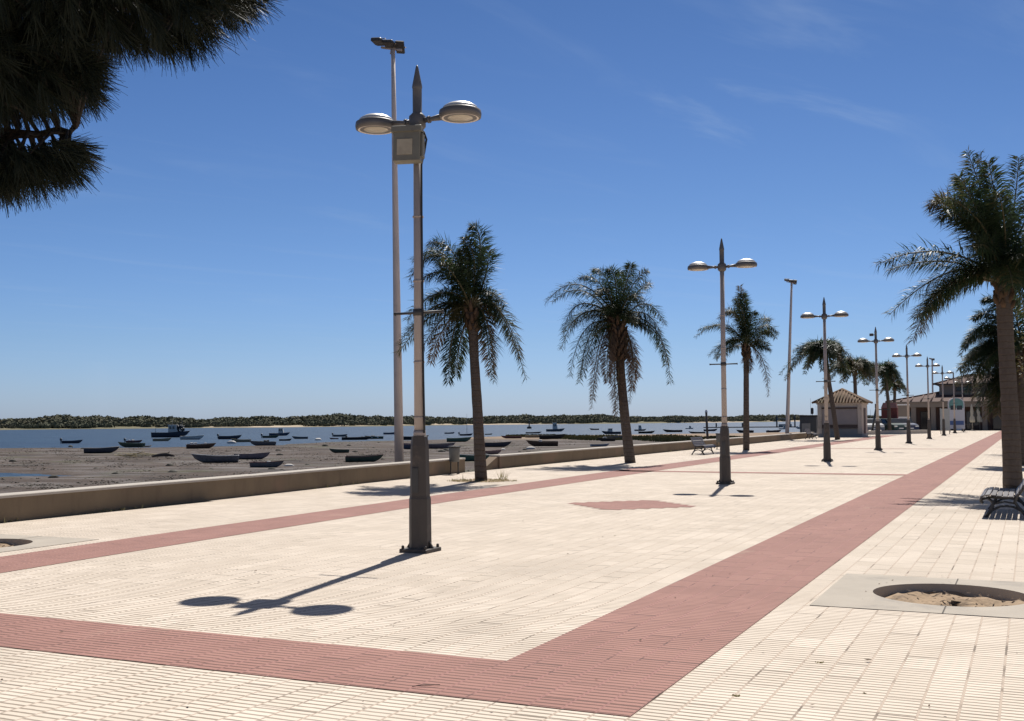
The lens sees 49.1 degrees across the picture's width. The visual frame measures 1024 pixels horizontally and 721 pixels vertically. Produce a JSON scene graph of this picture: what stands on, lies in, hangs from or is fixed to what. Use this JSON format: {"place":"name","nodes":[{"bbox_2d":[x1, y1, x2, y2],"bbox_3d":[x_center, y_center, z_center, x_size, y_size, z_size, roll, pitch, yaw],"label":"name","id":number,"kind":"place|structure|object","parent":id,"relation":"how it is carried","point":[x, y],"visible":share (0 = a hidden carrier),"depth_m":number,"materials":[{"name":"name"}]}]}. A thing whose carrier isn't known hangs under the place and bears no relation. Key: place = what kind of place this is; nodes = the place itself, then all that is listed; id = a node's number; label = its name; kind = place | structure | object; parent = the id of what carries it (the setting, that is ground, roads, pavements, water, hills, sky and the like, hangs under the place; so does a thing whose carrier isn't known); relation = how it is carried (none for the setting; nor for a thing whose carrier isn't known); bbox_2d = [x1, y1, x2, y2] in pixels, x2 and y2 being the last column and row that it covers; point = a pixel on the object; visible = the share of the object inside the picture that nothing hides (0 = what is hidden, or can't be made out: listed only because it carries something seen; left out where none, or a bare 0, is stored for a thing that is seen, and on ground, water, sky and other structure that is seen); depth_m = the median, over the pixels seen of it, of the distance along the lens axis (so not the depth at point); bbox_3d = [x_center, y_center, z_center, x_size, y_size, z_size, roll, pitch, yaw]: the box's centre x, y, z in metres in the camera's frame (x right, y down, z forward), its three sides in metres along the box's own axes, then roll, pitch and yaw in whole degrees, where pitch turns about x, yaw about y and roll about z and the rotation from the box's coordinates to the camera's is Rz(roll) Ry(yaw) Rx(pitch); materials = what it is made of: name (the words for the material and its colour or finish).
{"place":"outdoors","nodes":[
{"label":"outdoors","id":0,"kind":"place"},
{"bbox_2d":[0,432,799,492],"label":"mud flat","id":1,"kind":"structure","parent":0,"point":[51,457],"depth_m":115.68,"materials":[{"name":"soil"}]},
{"bbox_2d":[84,446,119,452],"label":"rowing boat","id":2,"kind":"object","parent":1,"relation":"on","point":[102,450],"visible":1,"depth_m":141.09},
{"bbox_2d":[118,442,144,446],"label":"rowing boat","id":3,"kind":"object","parent":1,"relation":"on","point":[124,444],"visible":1,"depth_m":171.44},
{"bbox_2d":[117,452,152,457],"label":"plank heap","id":4,"kind":"object","parent":1,"relation":"on","point":[141,455],"visible":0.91,"depth_m":124.84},
{"bbox_2d":[152,451,174,456],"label":"driftwood","id":5,"kind":"object","parent":1,"relation":"on","point":[163,454],"visible":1,"depth_m":123.49,"materials":[{"name":"brown wood"}]},
{"bbox_2d":[186,442,215,448],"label":"rowing boat","id":6,"kind":"object","parent":1,"relation":"on","point":[191,445],"visible":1,"depth_m":161.04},
{"bbox_2d":[192,454,238,462],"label":"rowing boat","id":7,"kind":"object","parent":1,"relation":"on","point":[204,458],"visible":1,"depth_m":106.27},
{"bbox_2d":[234,452,269,458],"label":"rowing boat","id":8,"kind":"object","parent":1,"relation":"on","point":[255,455],"visible":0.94,"depth_m":114.61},
{"bbox_2d":[250,440,275,445],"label":"rowing boat","id":9,"kind":"object","parent":1,"relation":"on","point":[263,443],"visible":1,"depth_m":177.08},
{"bbox_2d":[249,460,283,466],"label":"rowing boat","id":10,"kind":"object","parent":1,"relation":"on","point":[267,464],"visible":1,"depth_m":94.12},
{"bbox_2d":[0,441,574,488],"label":"seaweed","id":11,"kind":"object","parent":1,"relation":"on","point":[102,480],"visible":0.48,"depth_m":105.40,"materials":[{"name":"plant"}]},
{"bbox_2d":[329,448,349,452],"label":"rowing boat","id":12,"kind":"object","parent":1,"relation":"on","point":[340,450],"visible":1,"depth_m":136.44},
{"bbox_2d":[345,454,383,461],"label":"rowing boat","id":13,"kind":"object","parent":1,"relation":"on","point":[367,458],"visible":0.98,"depth_m":105.72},
{"bbox_2d":[371,37,405,461],"bbox_3d":[-3.813,-3.343,34.452,1.118,13.406,0.649,1,-3,-19],"label":"floodlight mast","id":14,"kind":"object","parent":1,"relation":"on","point":[397,46],"visible":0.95,"depth_m":34.53,"materials":[{"name":"metal"}]},
{"bbox_2d":[404,443,410,448],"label":"rowing boat","id":15,"kind":"object","parent":1,"relation":"on","point":[407,445],"visible":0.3,"depth_m":150.65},
{"bbox_2d":[429,442,455,448],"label":"rowing boat","id":16,"kind":"object","parent":1,"relation":"on","point":[439,446],"visible":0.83,"depth_m":153.01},
{"bbox_2d":[447,437,470,441],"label":"rowing boat","id":17,"kind":"object","parent":1,"relation":"on","point":[464,439],"visible":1,"depth_m":198.11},
{"bbox_2d":[460,454,489,460],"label":"rowing boat","id":18,"kind":"object","parent":1,"relation":"on","point":[469,457],"visible":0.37,"depth_m":105.50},
{"bbox_2d":[485,449,501,453],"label":"rowing boat","id":19,"kind":"object","parent":1,"relation":"on","point":[493,451],"visible":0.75,"depth_m":126.79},
{"bbox_2d":[485,441,511,446],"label":"rowing boat","id":20,"kind":"object","parent":1,"relation":"on","point":[500,444],"visible":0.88,"depth_m":159.99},
{"bbox_2d":[502,436,521,437],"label":"rowing boat","id":21,"kind":"object","parent":1,"relation":"on","point":[512,436],"visible":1,"depth_m":231.18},
{"bbox_2d":[525,435,538,437],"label":"rowing boat","id":22,"kind":"object","parent":1,"relation":"on","point":[531,436],"visible":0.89,"depth_m":241.74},
{"bbox_2d":[526,440,557,445],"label":"rowing boat","id":23,"kind":"object","parent":1,"relation":"on","point":[542,443],"visible":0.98,"depth_m":161.96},
{"bbox_2d":[539,434,564,438],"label":"rowing boat","id":24,"kind":"object","parent":1,"relation":"on","point":[558,436],"visible":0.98,"depth_m":220.94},
{"bbox_2d":[590,443,609,446],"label":"rowing boat","id":25,"kind":"object","parent":1,"relation":"on","point":[596,445],"visible":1,"depth_m":158.34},
{"bbox_2d":[598,437,614,440],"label":"rowing boat","id":26,"kind":"object","parent":1,"relation":"on","point":[606,439],"visible":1,"depth_m":196.03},
{"bbox_2d":[505,434,742,441],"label":"marsh grass","id":27,"kind":"structure","parent":1,"relation":"on","point":[664,438],"depth_m":220.27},
{"bbox_2d":[784,278,796,433],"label":"floodlight mast","id":28,"kind":"object","parent":1,"relation":"on","point":[792,282],"visible":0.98,"depth_m":86.00,"materials":[{"name":"metal"}]},
{"bbox_2d":[0,421,799,476],"bbox_3d":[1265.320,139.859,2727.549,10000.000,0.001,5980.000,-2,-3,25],"label":"water","id":29,"kind":"structure","parent":0,"point":[89,438],"depth_m":356.67,"materials":[{"name":"liquid"}]},
{"bbox_2d":[60,438,81,442],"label":"rowing boat","id":30,"kind":"object","parent":29,"relation":"on","point":[73,441],"visible":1,"depth_m":212.63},
{"bbox_2d":[124,438,141,442],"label":"rowing boat","id":31,"kind":"object","parent":29,"relation":"on","point":[133,441],"visible":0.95,"depth_m":215.40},
{"bbox_2d":[152,438,170,440],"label":"rowing boat","id":32,"kind":"object","parent":29,"relation":"on","point":[165,439],"visible":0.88,"depth_m":230.98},
{"bbox_2d":[151,420,189,436],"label":"fishing boat","id":33,"kind":"object","parent":29,"relation":"on","point":[173,431],"visible":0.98,"depth_m":285.58,"materials":[{"name":"blue wood"}]},
{"bbox_2d":[180,435,203,439],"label":"rowing boat","id":34,"kind":"object","parent":29,"relation":"on","point":[191,437],"visible":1,"depth_m":248.84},
{"bbox_2d":[217,434,240,438],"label":"rowing boat","id":35,"kind":"object","parent":29,"relation":"on","point":[229,437],"visible":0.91,"depth_m":250.12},
{"bbox_2d":[232,439,250,441],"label":"rowing boat","id":36,"kind":"object","parent":29,"relation":"on","point":[242,440],"visible":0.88,"depth_m":215.20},
{"bbox_2d":[261,434,278,437],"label":"rowing boat","id":37,"kind":"object","parent":29,"relation":"on","point":[274,436],"visible":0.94,"depth_m":265.39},
{"bbox_2d":[269,428,289,435],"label":"motorboat","id":38,"kind":"object","parent":29,"relation":"on","point":[280,432],"visible":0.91,"depth_m":303.91,"materials":[{"name":"white plastic"}]},
{"bbox_2d":[341,436,371,439],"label":"rowing boat","id":39,"kind":"object","parent":29,"relation":"on","point":[356,438],"visible":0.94,"depth_m":231.97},
{"bbox_2d":[365,435,382,438],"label":"rowing boat","id":40,"kind":"object","parent":29,"relation":"on","point":[376,437],"visible":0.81,"depth_m":242.83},
{"bbox_2d":[546,423,564,431],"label":"fishing boat","id":41,"kind":"object","parent":29,"relation":"on","point":[555,429],"visible":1,"depth_m":365.26,"materials":[{"name":"blue paint"}]},
{"bbox_2d":[602,428,620,433],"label":"motorboat","id":42,"kind":"object","parent":29,"relation":"on","point":[609,431],"visible":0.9,"depth_m":296.01,"materials":[{"name":"blue paint"}]},
{"bbox_2d":[705,409,708,438],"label":"mooring pile","id":43,"kind":"object","parent":29,"relation":"in","point":[706,419],"visible":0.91,"depth_m":175.91,"materials":[{"name":"brown wood"}]},
{"bbox_2d":[703,415,797,427],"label":"jetty","id":44,"kind":"object","parent":29,"relation":"on","point":[782,425],"visible":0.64,"depth_m":466.38,"materials":[{"name":"grey wood"}]},
{"bbox_2d":[0,420,799,429],"bbox_3d":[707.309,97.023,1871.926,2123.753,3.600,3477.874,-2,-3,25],"label":"shore","id":45,"kind":"structure","parent":0,"point":[126,427],"depth_m":716.78,"materials":[{"name":"sand"}]},
{"bbox_2d":[0,413,880,428],"bbox_3d":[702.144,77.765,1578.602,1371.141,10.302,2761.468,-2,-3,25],"label":"wood","id":46,"kind":"object","parent":45,"relation":"on","point":[71,421],"visible":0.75,"depth_m":777.34,"materials":[{"name":"green plant"}]},
{"bbox_2d":[0,430,1023,720],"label":"pavement","id":47,"kind":"structure","parent":0,"point":[508,576],"depth_m":10.74,"materials":[{"name":"tile"}]},
{"bbox_2d":[0,534,98,552],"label":"tree pit","id":48,"kind":"object","parent":47,"relation":"on","point":[19,542],"visible":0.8,"depth_m":15.22,"materials":[{"name":"concrete"}]},
{"bbox_2d":[0,0,286,216],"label":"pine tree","id":49,"kind":"object","parent":47,"relation":"on","point":[54,56],"visible":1,"depth_m":5.46,"materials":[{"name":"green plant"}]},
{"bbox_2d":[0,458,465,522],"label":"sea wall","id":50,"kind":"structure","parent":47,"relation":"on","point":[36,505],"depth_m":22.06,"materials":[{"name":"concrete"}]},
{"bbox_2d":[4,449,693,522],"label":"wall weeds","id":51,"kind":"object","parent":47,"relation":"on","point":[340,483],"depth_m":20.64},
{"bbox_2d":[355,65,481,553],"bbox_3d":[-1.164,-0.680,13.781,1.724,6.020,0.587,-2,-3,25],"label":"street lamp","id":52,"kind":"object","parent":47,"relation":"on","point":[409,141],"visible":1,"depth_m":13.70,"materials":[{"name":"metal"}]},
{"bbox_2d":[0,435,895,572],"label":"red pavement band","id":53,"kind":"object","parent":47,"relation":"on","point":[53,556],"visible":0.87,"depth_m":17.45,"materials":[{"name":"tile"}]},
{"bbox_2d":[448,446,460,473],"bbox_3d":[-1.700,2.936,33.025,0.370,0.825,0.370,0,-3,0],"label":"litter bin","id":54,"kind":"object","parent":47,"relation":"on","point":[454,453],"visible":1,"depth_m":32.91,"materials":[{"name":"metal"}]},
{"bbox_2d":[393,220,529,480],"bbox_3d":[-1.337,-0.280,29.384,3.653,6.983,2.713,1,-3,-23],"label":"palm tree","id":55,"kind":"object","parent":47,"relation":"on","point":[472,310],"visible":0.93,"depth_m":29.14,"materials":[{"name":"green plant"}]},
{"bbox_2d":[447,471,516,481],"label":"weeds","id":56,"kind":"object","parent":47,"relation":"on","point":[501,476],"visible":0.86,"depth_m":29.29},
{"bbox_2d":[455,479,509,481],"bbox_3d":[-0.807,3.141,29.286,1.588,0.001,1.561,-2,-3,25],"label":"soil ring","id":57,"kind":"object","parent":47,"relation":"on","point":[488,480],"visible":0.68,"depth_m":29.10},
{"bbox_2d":[0,431,1001,715],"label":"red pavement band","id":58,"kind":"object","parent":47,"relation":"on","point":[610,663],"visible":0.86,"depth_m":8.03,"materials":[{"name":"tile"}]},
{"bbox_2d":[1,467,1012,711],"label":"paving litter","id":59,"kind":"object","parent":47,"relation":"on","point":[525,571],"visible":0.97,"depth_m":8.05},
{"bbox_2d":[545,259,674,462],"bbox_3d":[3.498,0.066,40.563,4.499,7.433,3.474,-2,-3,25],"label":"palm tree","id":60,"kind":"object","parent":47,"relation":"on","point":[615,314],"visible":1,"depth_m":40.37,"materials":[{"name":"green plant"}]},
{"bbox_2d":[568,500,693,509],"bbox_3d":[2.205,2.679,20.803,1.980,0.001,1.980,1,-3,-20],"label":"red pavement diamond","id":61,"kind":"object","parent":47,"relation":"on","point":[639,504],"visible":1,"depth_m":20.80,"materials":[{"name":"tile"}]},
{"bbox_2d":[489,432,814,468],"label":"sea wall","id":62,"kind":"structure","parent":47,"relation":"on","point":[512,460],"depth_m":45.58,"materials":[{"name":"concrete"}]},
{"bbox_2d":[690,437,715,454],"bbox_3d":[8.495,3.796,49.814,0.685,0.769,1.900,-2,-3,25],"label":"park bench","id":63,"kind":"object","parent":47,"relation":"on","point":[699,442],"visible":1,"depth_m":49.61,"materials":[{"name":"metal"}]},
{"bbox_2d":[687,238,756,484],"bbox_3d":[5.171,-0.003,27.395,1.724,6.020,0.524,-2,-3,25],"label":"street lamp","id":64,"kind":"object","parent":47,"relation":"on","point":[725,459],"visible":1,"depth_m":27.31,"materials":[{"name":"metal"}]},
{"bbox_2d":[693,284,780,449],"bbox_3d":[11.213,0.348,55.687,4.325,8.344,2.518,-1,-3,11],"label":"palm tree","id":65,"kind":"object","parent":47,"relation":"on","point":[747,327],"visible":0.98,"depth_m":55.65,"materials":[{"name":"green plant"}]},
{"bbox_2d":[623,448,905,474],"bbox_3d":[12.695,3.880,44.843,8.400,0.001,27.500,-2,-3,25],"label":"red pavement band","id":66,"kind":"object","parent":47,"relation":"on","point":[787,473],"visible":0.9,"depth_m":32.78,"materials":[{"name":"tile"}]},
{"bbox_2d":[799,415,817,435],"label":"quay booth","id":67,"kind":"object","parent":47,"relation":"on","point":[810,422],"visible":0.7,"depth_m":98.38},
{"bbox_2d":[802,423,810,432],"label":"door","id":68,"kind":"structure","parent":67,"relation":"in","point":[804,425],"depth_m":98.45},
{"bbox_2d":[804,429,817,438],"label":"park bench","id":69,"kind":"object","parent":47,"relation":"on","point":[808,432],"visible":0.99,"depth_m":83.69,"materials":[{"name":"metal"}]},
{"bbox_2d":[778,337,854,439],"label":"palm tree","id":70,"kind":"object","parent":47,"relation":"on","point":[813,349],"visible":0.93,"depth_m":80.62,"materials":[{"name":"green plant"}]},
{"bbox_2d":[800,298,848,461],"bbox_3d":[11.477,0.674,40.989,1.724,6.020,0.524,-2,-3,24],"label":"street lamp","id":71,"kind":"object","parent":47,"relation":"on","point":[826,443],"visible":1,"depth_m":40.90,"materials":[{"name":"metal"}]},
{"bbox_2d":[812,388,872,436],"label":"kiosk","id":72,"kind":"object","parent":47,"relation":"on","point":[851,410],"visible":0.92,"depth_m":90.94,"materials":[{"name":"paint"}]},
{"bbox_2d":[864,408,865,432],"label":"door","id":73,"kind":"structure","parent":72,"relation":"in","point":[864,408],"depth_m":91.70,"materials":[{"name":"grey wood"}]},
{"bbox_2d":[822,354,878,393],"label":"palm tree","id":74,"kind":"object","parent":47,"relation":"on","point":[860,365],"visible":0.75,"depth_m":98.69,"materials":[{"name":"green plant"}]},
{"bbox_2d":[857,327,893,449],"bbox_3d":[17.782,1.351,54.582,1.724,6.020,0.524,-2,-3,24],"label":"street lamp","id":75,"kind":"object","parent":47,"relation":"on","point":[877,423],"visible":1,"depth_m":54.49,"materials":[{"name":"metal"}]},
{"bbox_2d":[867,419,884,430],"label":"parked car","id":76,"kind":"object","parent":47,"relation":"on","point":[869,425],"visible":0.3,"depth_m":110.46,"materials":[{"name":"grey paint"}]},
{"bbox_2d":[852,360,906,429],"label":"palm tree","id":77,"kind":"object","parent":47,"relation":"on","point":[888,372],"visible":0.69,"depth_m":109.11,"materials":[{"name":"green plant"}]},
{"bbox_2d":[871,404,889,430],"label":"boat hoist","id":78,"kind":"object","parent":47,"relation":"on","point":[873,423],"visible":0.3,"depth_m":109.08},
{"bbox_2d":[881,403,897,418],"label":"market stall","id":79,"kind":"object","parent":47,"relation":"on","point":[894,410],"visible":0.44,"depth_m":116.27,"materials":[{"name":"red fabric"}]},
{"bbox_2d":[873,418,906,430],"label":"parked car","id":80,"kind":"object","parent":47,"relation":"on","point":[896,424],"visible":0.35,"depth_m":112.38,"materials":[{"name":"green paint"}]},
{"bbox_2d":[878,380,906,402],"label":"palm tree","id":81,"kind":"object","parent":47,"relation":"on","point":[896,387],"visible":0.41,"depth_m":118.51,"materials":[{"name":"green plant"}]},
{"bbox_2d":[894,418,918,429],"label":"parked car","id":82,"kind":"object","parent":47,"relation":"on","point":[913,426],"visible":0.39,"depth_m":112.98,"materials":[{"name":"blue paint"}]},
{"bbox_2d":[892,346,921,442],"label":"street lamp","id":83,"kind":"object","parent":47,"relation":"on","point":[908,433],"visible":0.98,"depth_m":68.10,"materials":[{"name":"metal"}]},
{"bbox_2d":[810,573,1023,618],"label":"tree pit","id":84,"kind":"object","parent":47,"relation":"on","point":[859,591],"visible":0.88,"depth_m":10.31,"materials":[{"name":"concrete"}]},
{"bbox_2d":[893,589,1020,606],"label":"leaf litter","id":85,"kind":"object","parent":84,"relation":"on","point":[980,595],"visible":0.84,"depth_m":10.18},
{"bbox_2d":[915,357,939,438],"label":"street lamp","id":86,"kind":"object","parent":47,"relation":"on","point":[928,420],"visible":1,"depth_m":81.67,"materials":[{"name":"metal"}]},
{"bbox_2d":[932,366,952,435],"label":"street lamp","id":87,"kind":"object","parent":47,"relation":"on","point":[943,419],"visible":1,"depth_m":95.28,"materials":[{"name":"metal"}]},
{"bbox_2d":[885,374,1000,429],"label":"long building","id":88,"kind":"structure","parent":47,"relation":"on","point":[918,406],"depth_m":133.36,"materials":[{"name":"paint"}]},
{"bbox_2d":[920,411,930,429],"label":"door","id":89,"kind":"structure","parent":88,"relation":"in","point":[923,414],"depth_m":134.96,"materials":[{"name":"brown wood"}]},
{"bbox_2d":[956,387,978,390],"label":"window","id":90,"kind":"structure","parent":88,"relation":"in","point":[957,388],"depth_m":134.93,"materials":[{"name":"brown wood"}]},
{"bbox_2d":[966,411,979,429],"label":"door","id":91,"kind":"structure","parent":88,"relation":"in","point":[968,424],"depth_m":132.80,"materials":[{"name":"brown wood"}]},
{"bbox_2d":[992,411,1000,429],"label":"door","id":92,"kind":"structure","parent":88,"relation":"in","point":[996,422],"depth_m":131.58,"materials":[{"name":"brown wood"}]},
{"bbox_2d":[940,408,949,433],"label":"notice board","id":93,"kind":"object","parent":47,"relation":"on","point":[947,418],"visible":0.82,"depth_m":103.65,"materials":[{"name":"metal"}]},
{"bbox_2d":[874,146,1023,489],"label":"palm tree","id":94,"kind":"object","parent":47,"relation":"on","point":[991,228],"visible":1,"depth_m":24.45,"materials":[{"name":"green plant"}]},
{"bbox_2d":[944,372,962,432],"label":"street lamp","id":95,"kind":"object","parent":47,"relation":"on","point":[954,422],"visible":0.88,"depth_m":108.88,"materials":[{"name":"metal"}]},
{"bbox_2d":[948,398,964,431],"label":"arched sign","id":96,"kind":"object","parent":47,"relation":"on","point":[960,413],"visible":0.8,"depth_m":116.07,"materials":[{"name":"white plastic"}]},
{"bbox_2d":[954,379,970,430],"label":"street lamp","id":97,"kind":"object","parent":47,"relation":"on","point":[962,382],"visible":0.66,"depth_m":122.57,"materials":[{"name":"metal"}]},
{"bbox_2d":[970,404,974,430],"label":"folded parasol","id":98,"kind":"object","parent":47,"relation":"on","point":[972,418],"visible":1,"depth_m":127.60,"materials":[{"name":"fabric"}]},
{"bbox_2d":[976,406,981,422],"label":"folded parasol","id":99,"kind":"object","parent":47,"relation":"on","point":[979,417],"visible":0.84,"depth_m":129.19,"materials":[{"name":"fabric"}]},
{"bbox_2d":[954,289,1023,464],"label":"palm tree","id":100,"kind":"object","parent":47,"relation":"on","point":[989,365],"visible":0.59,"depth_m":36.64,"materials":[{"name":"green plant"}]},
{"bbox_2d":[979,479,1023,517],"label":"park bench","id":101,"kind":"object","parent":47,"relation":"on","point":[1006,494],"visible":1,"depth_m":17.76,"materials":[{"name":"metal"}]},
{"bbox_2d":[1014,302,1023,389],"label":"broadleaf tree","id":102,"kind":"object","parent":47,"relation":"on","point":[1022,337],"visible":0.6,"depth_m":30.15,"materials":[{"name":"green plant"}]},
{"bbox_2d":[0,0,1023,419],"label":"sky","id":103,"kind":"structure","parent":0,"point":[232,256],"materials":[{"name":"blue"}]},
{"bbox_2d":[868,430,926,434],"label":"terrace wall","id":104,"kind":"structure","parent":0,"point":[899,432],"depth_m":105.25,"materials":[{"name":"concrete"}]},
{"bbox_2d":[897,404,909,417],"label":"menu sign","id":105,"kind":"object","parent":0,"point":[902,410],"visible":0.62,"depth_m":123.30,"materials":[{"name":"white paint"}]},
{"bbox_2d":[929,358,934,391],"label":"floodlight mast","id":106,"kind":"object","parent":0,"point":[932,359],"visible":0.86,"depth_m":189.88,"materials":[{"name":"metal"}]},
{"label":"ramp","id":107,"kind":"structure","parent":0,"visible":0},
{"bbox_2d":[486,456,497,469],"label":"ramp wall","id":108,"kind":"structure","parent":107,"relation":"on","point":[491,462],"depth_m":36.22,"materials":[{"name":"concrete"}]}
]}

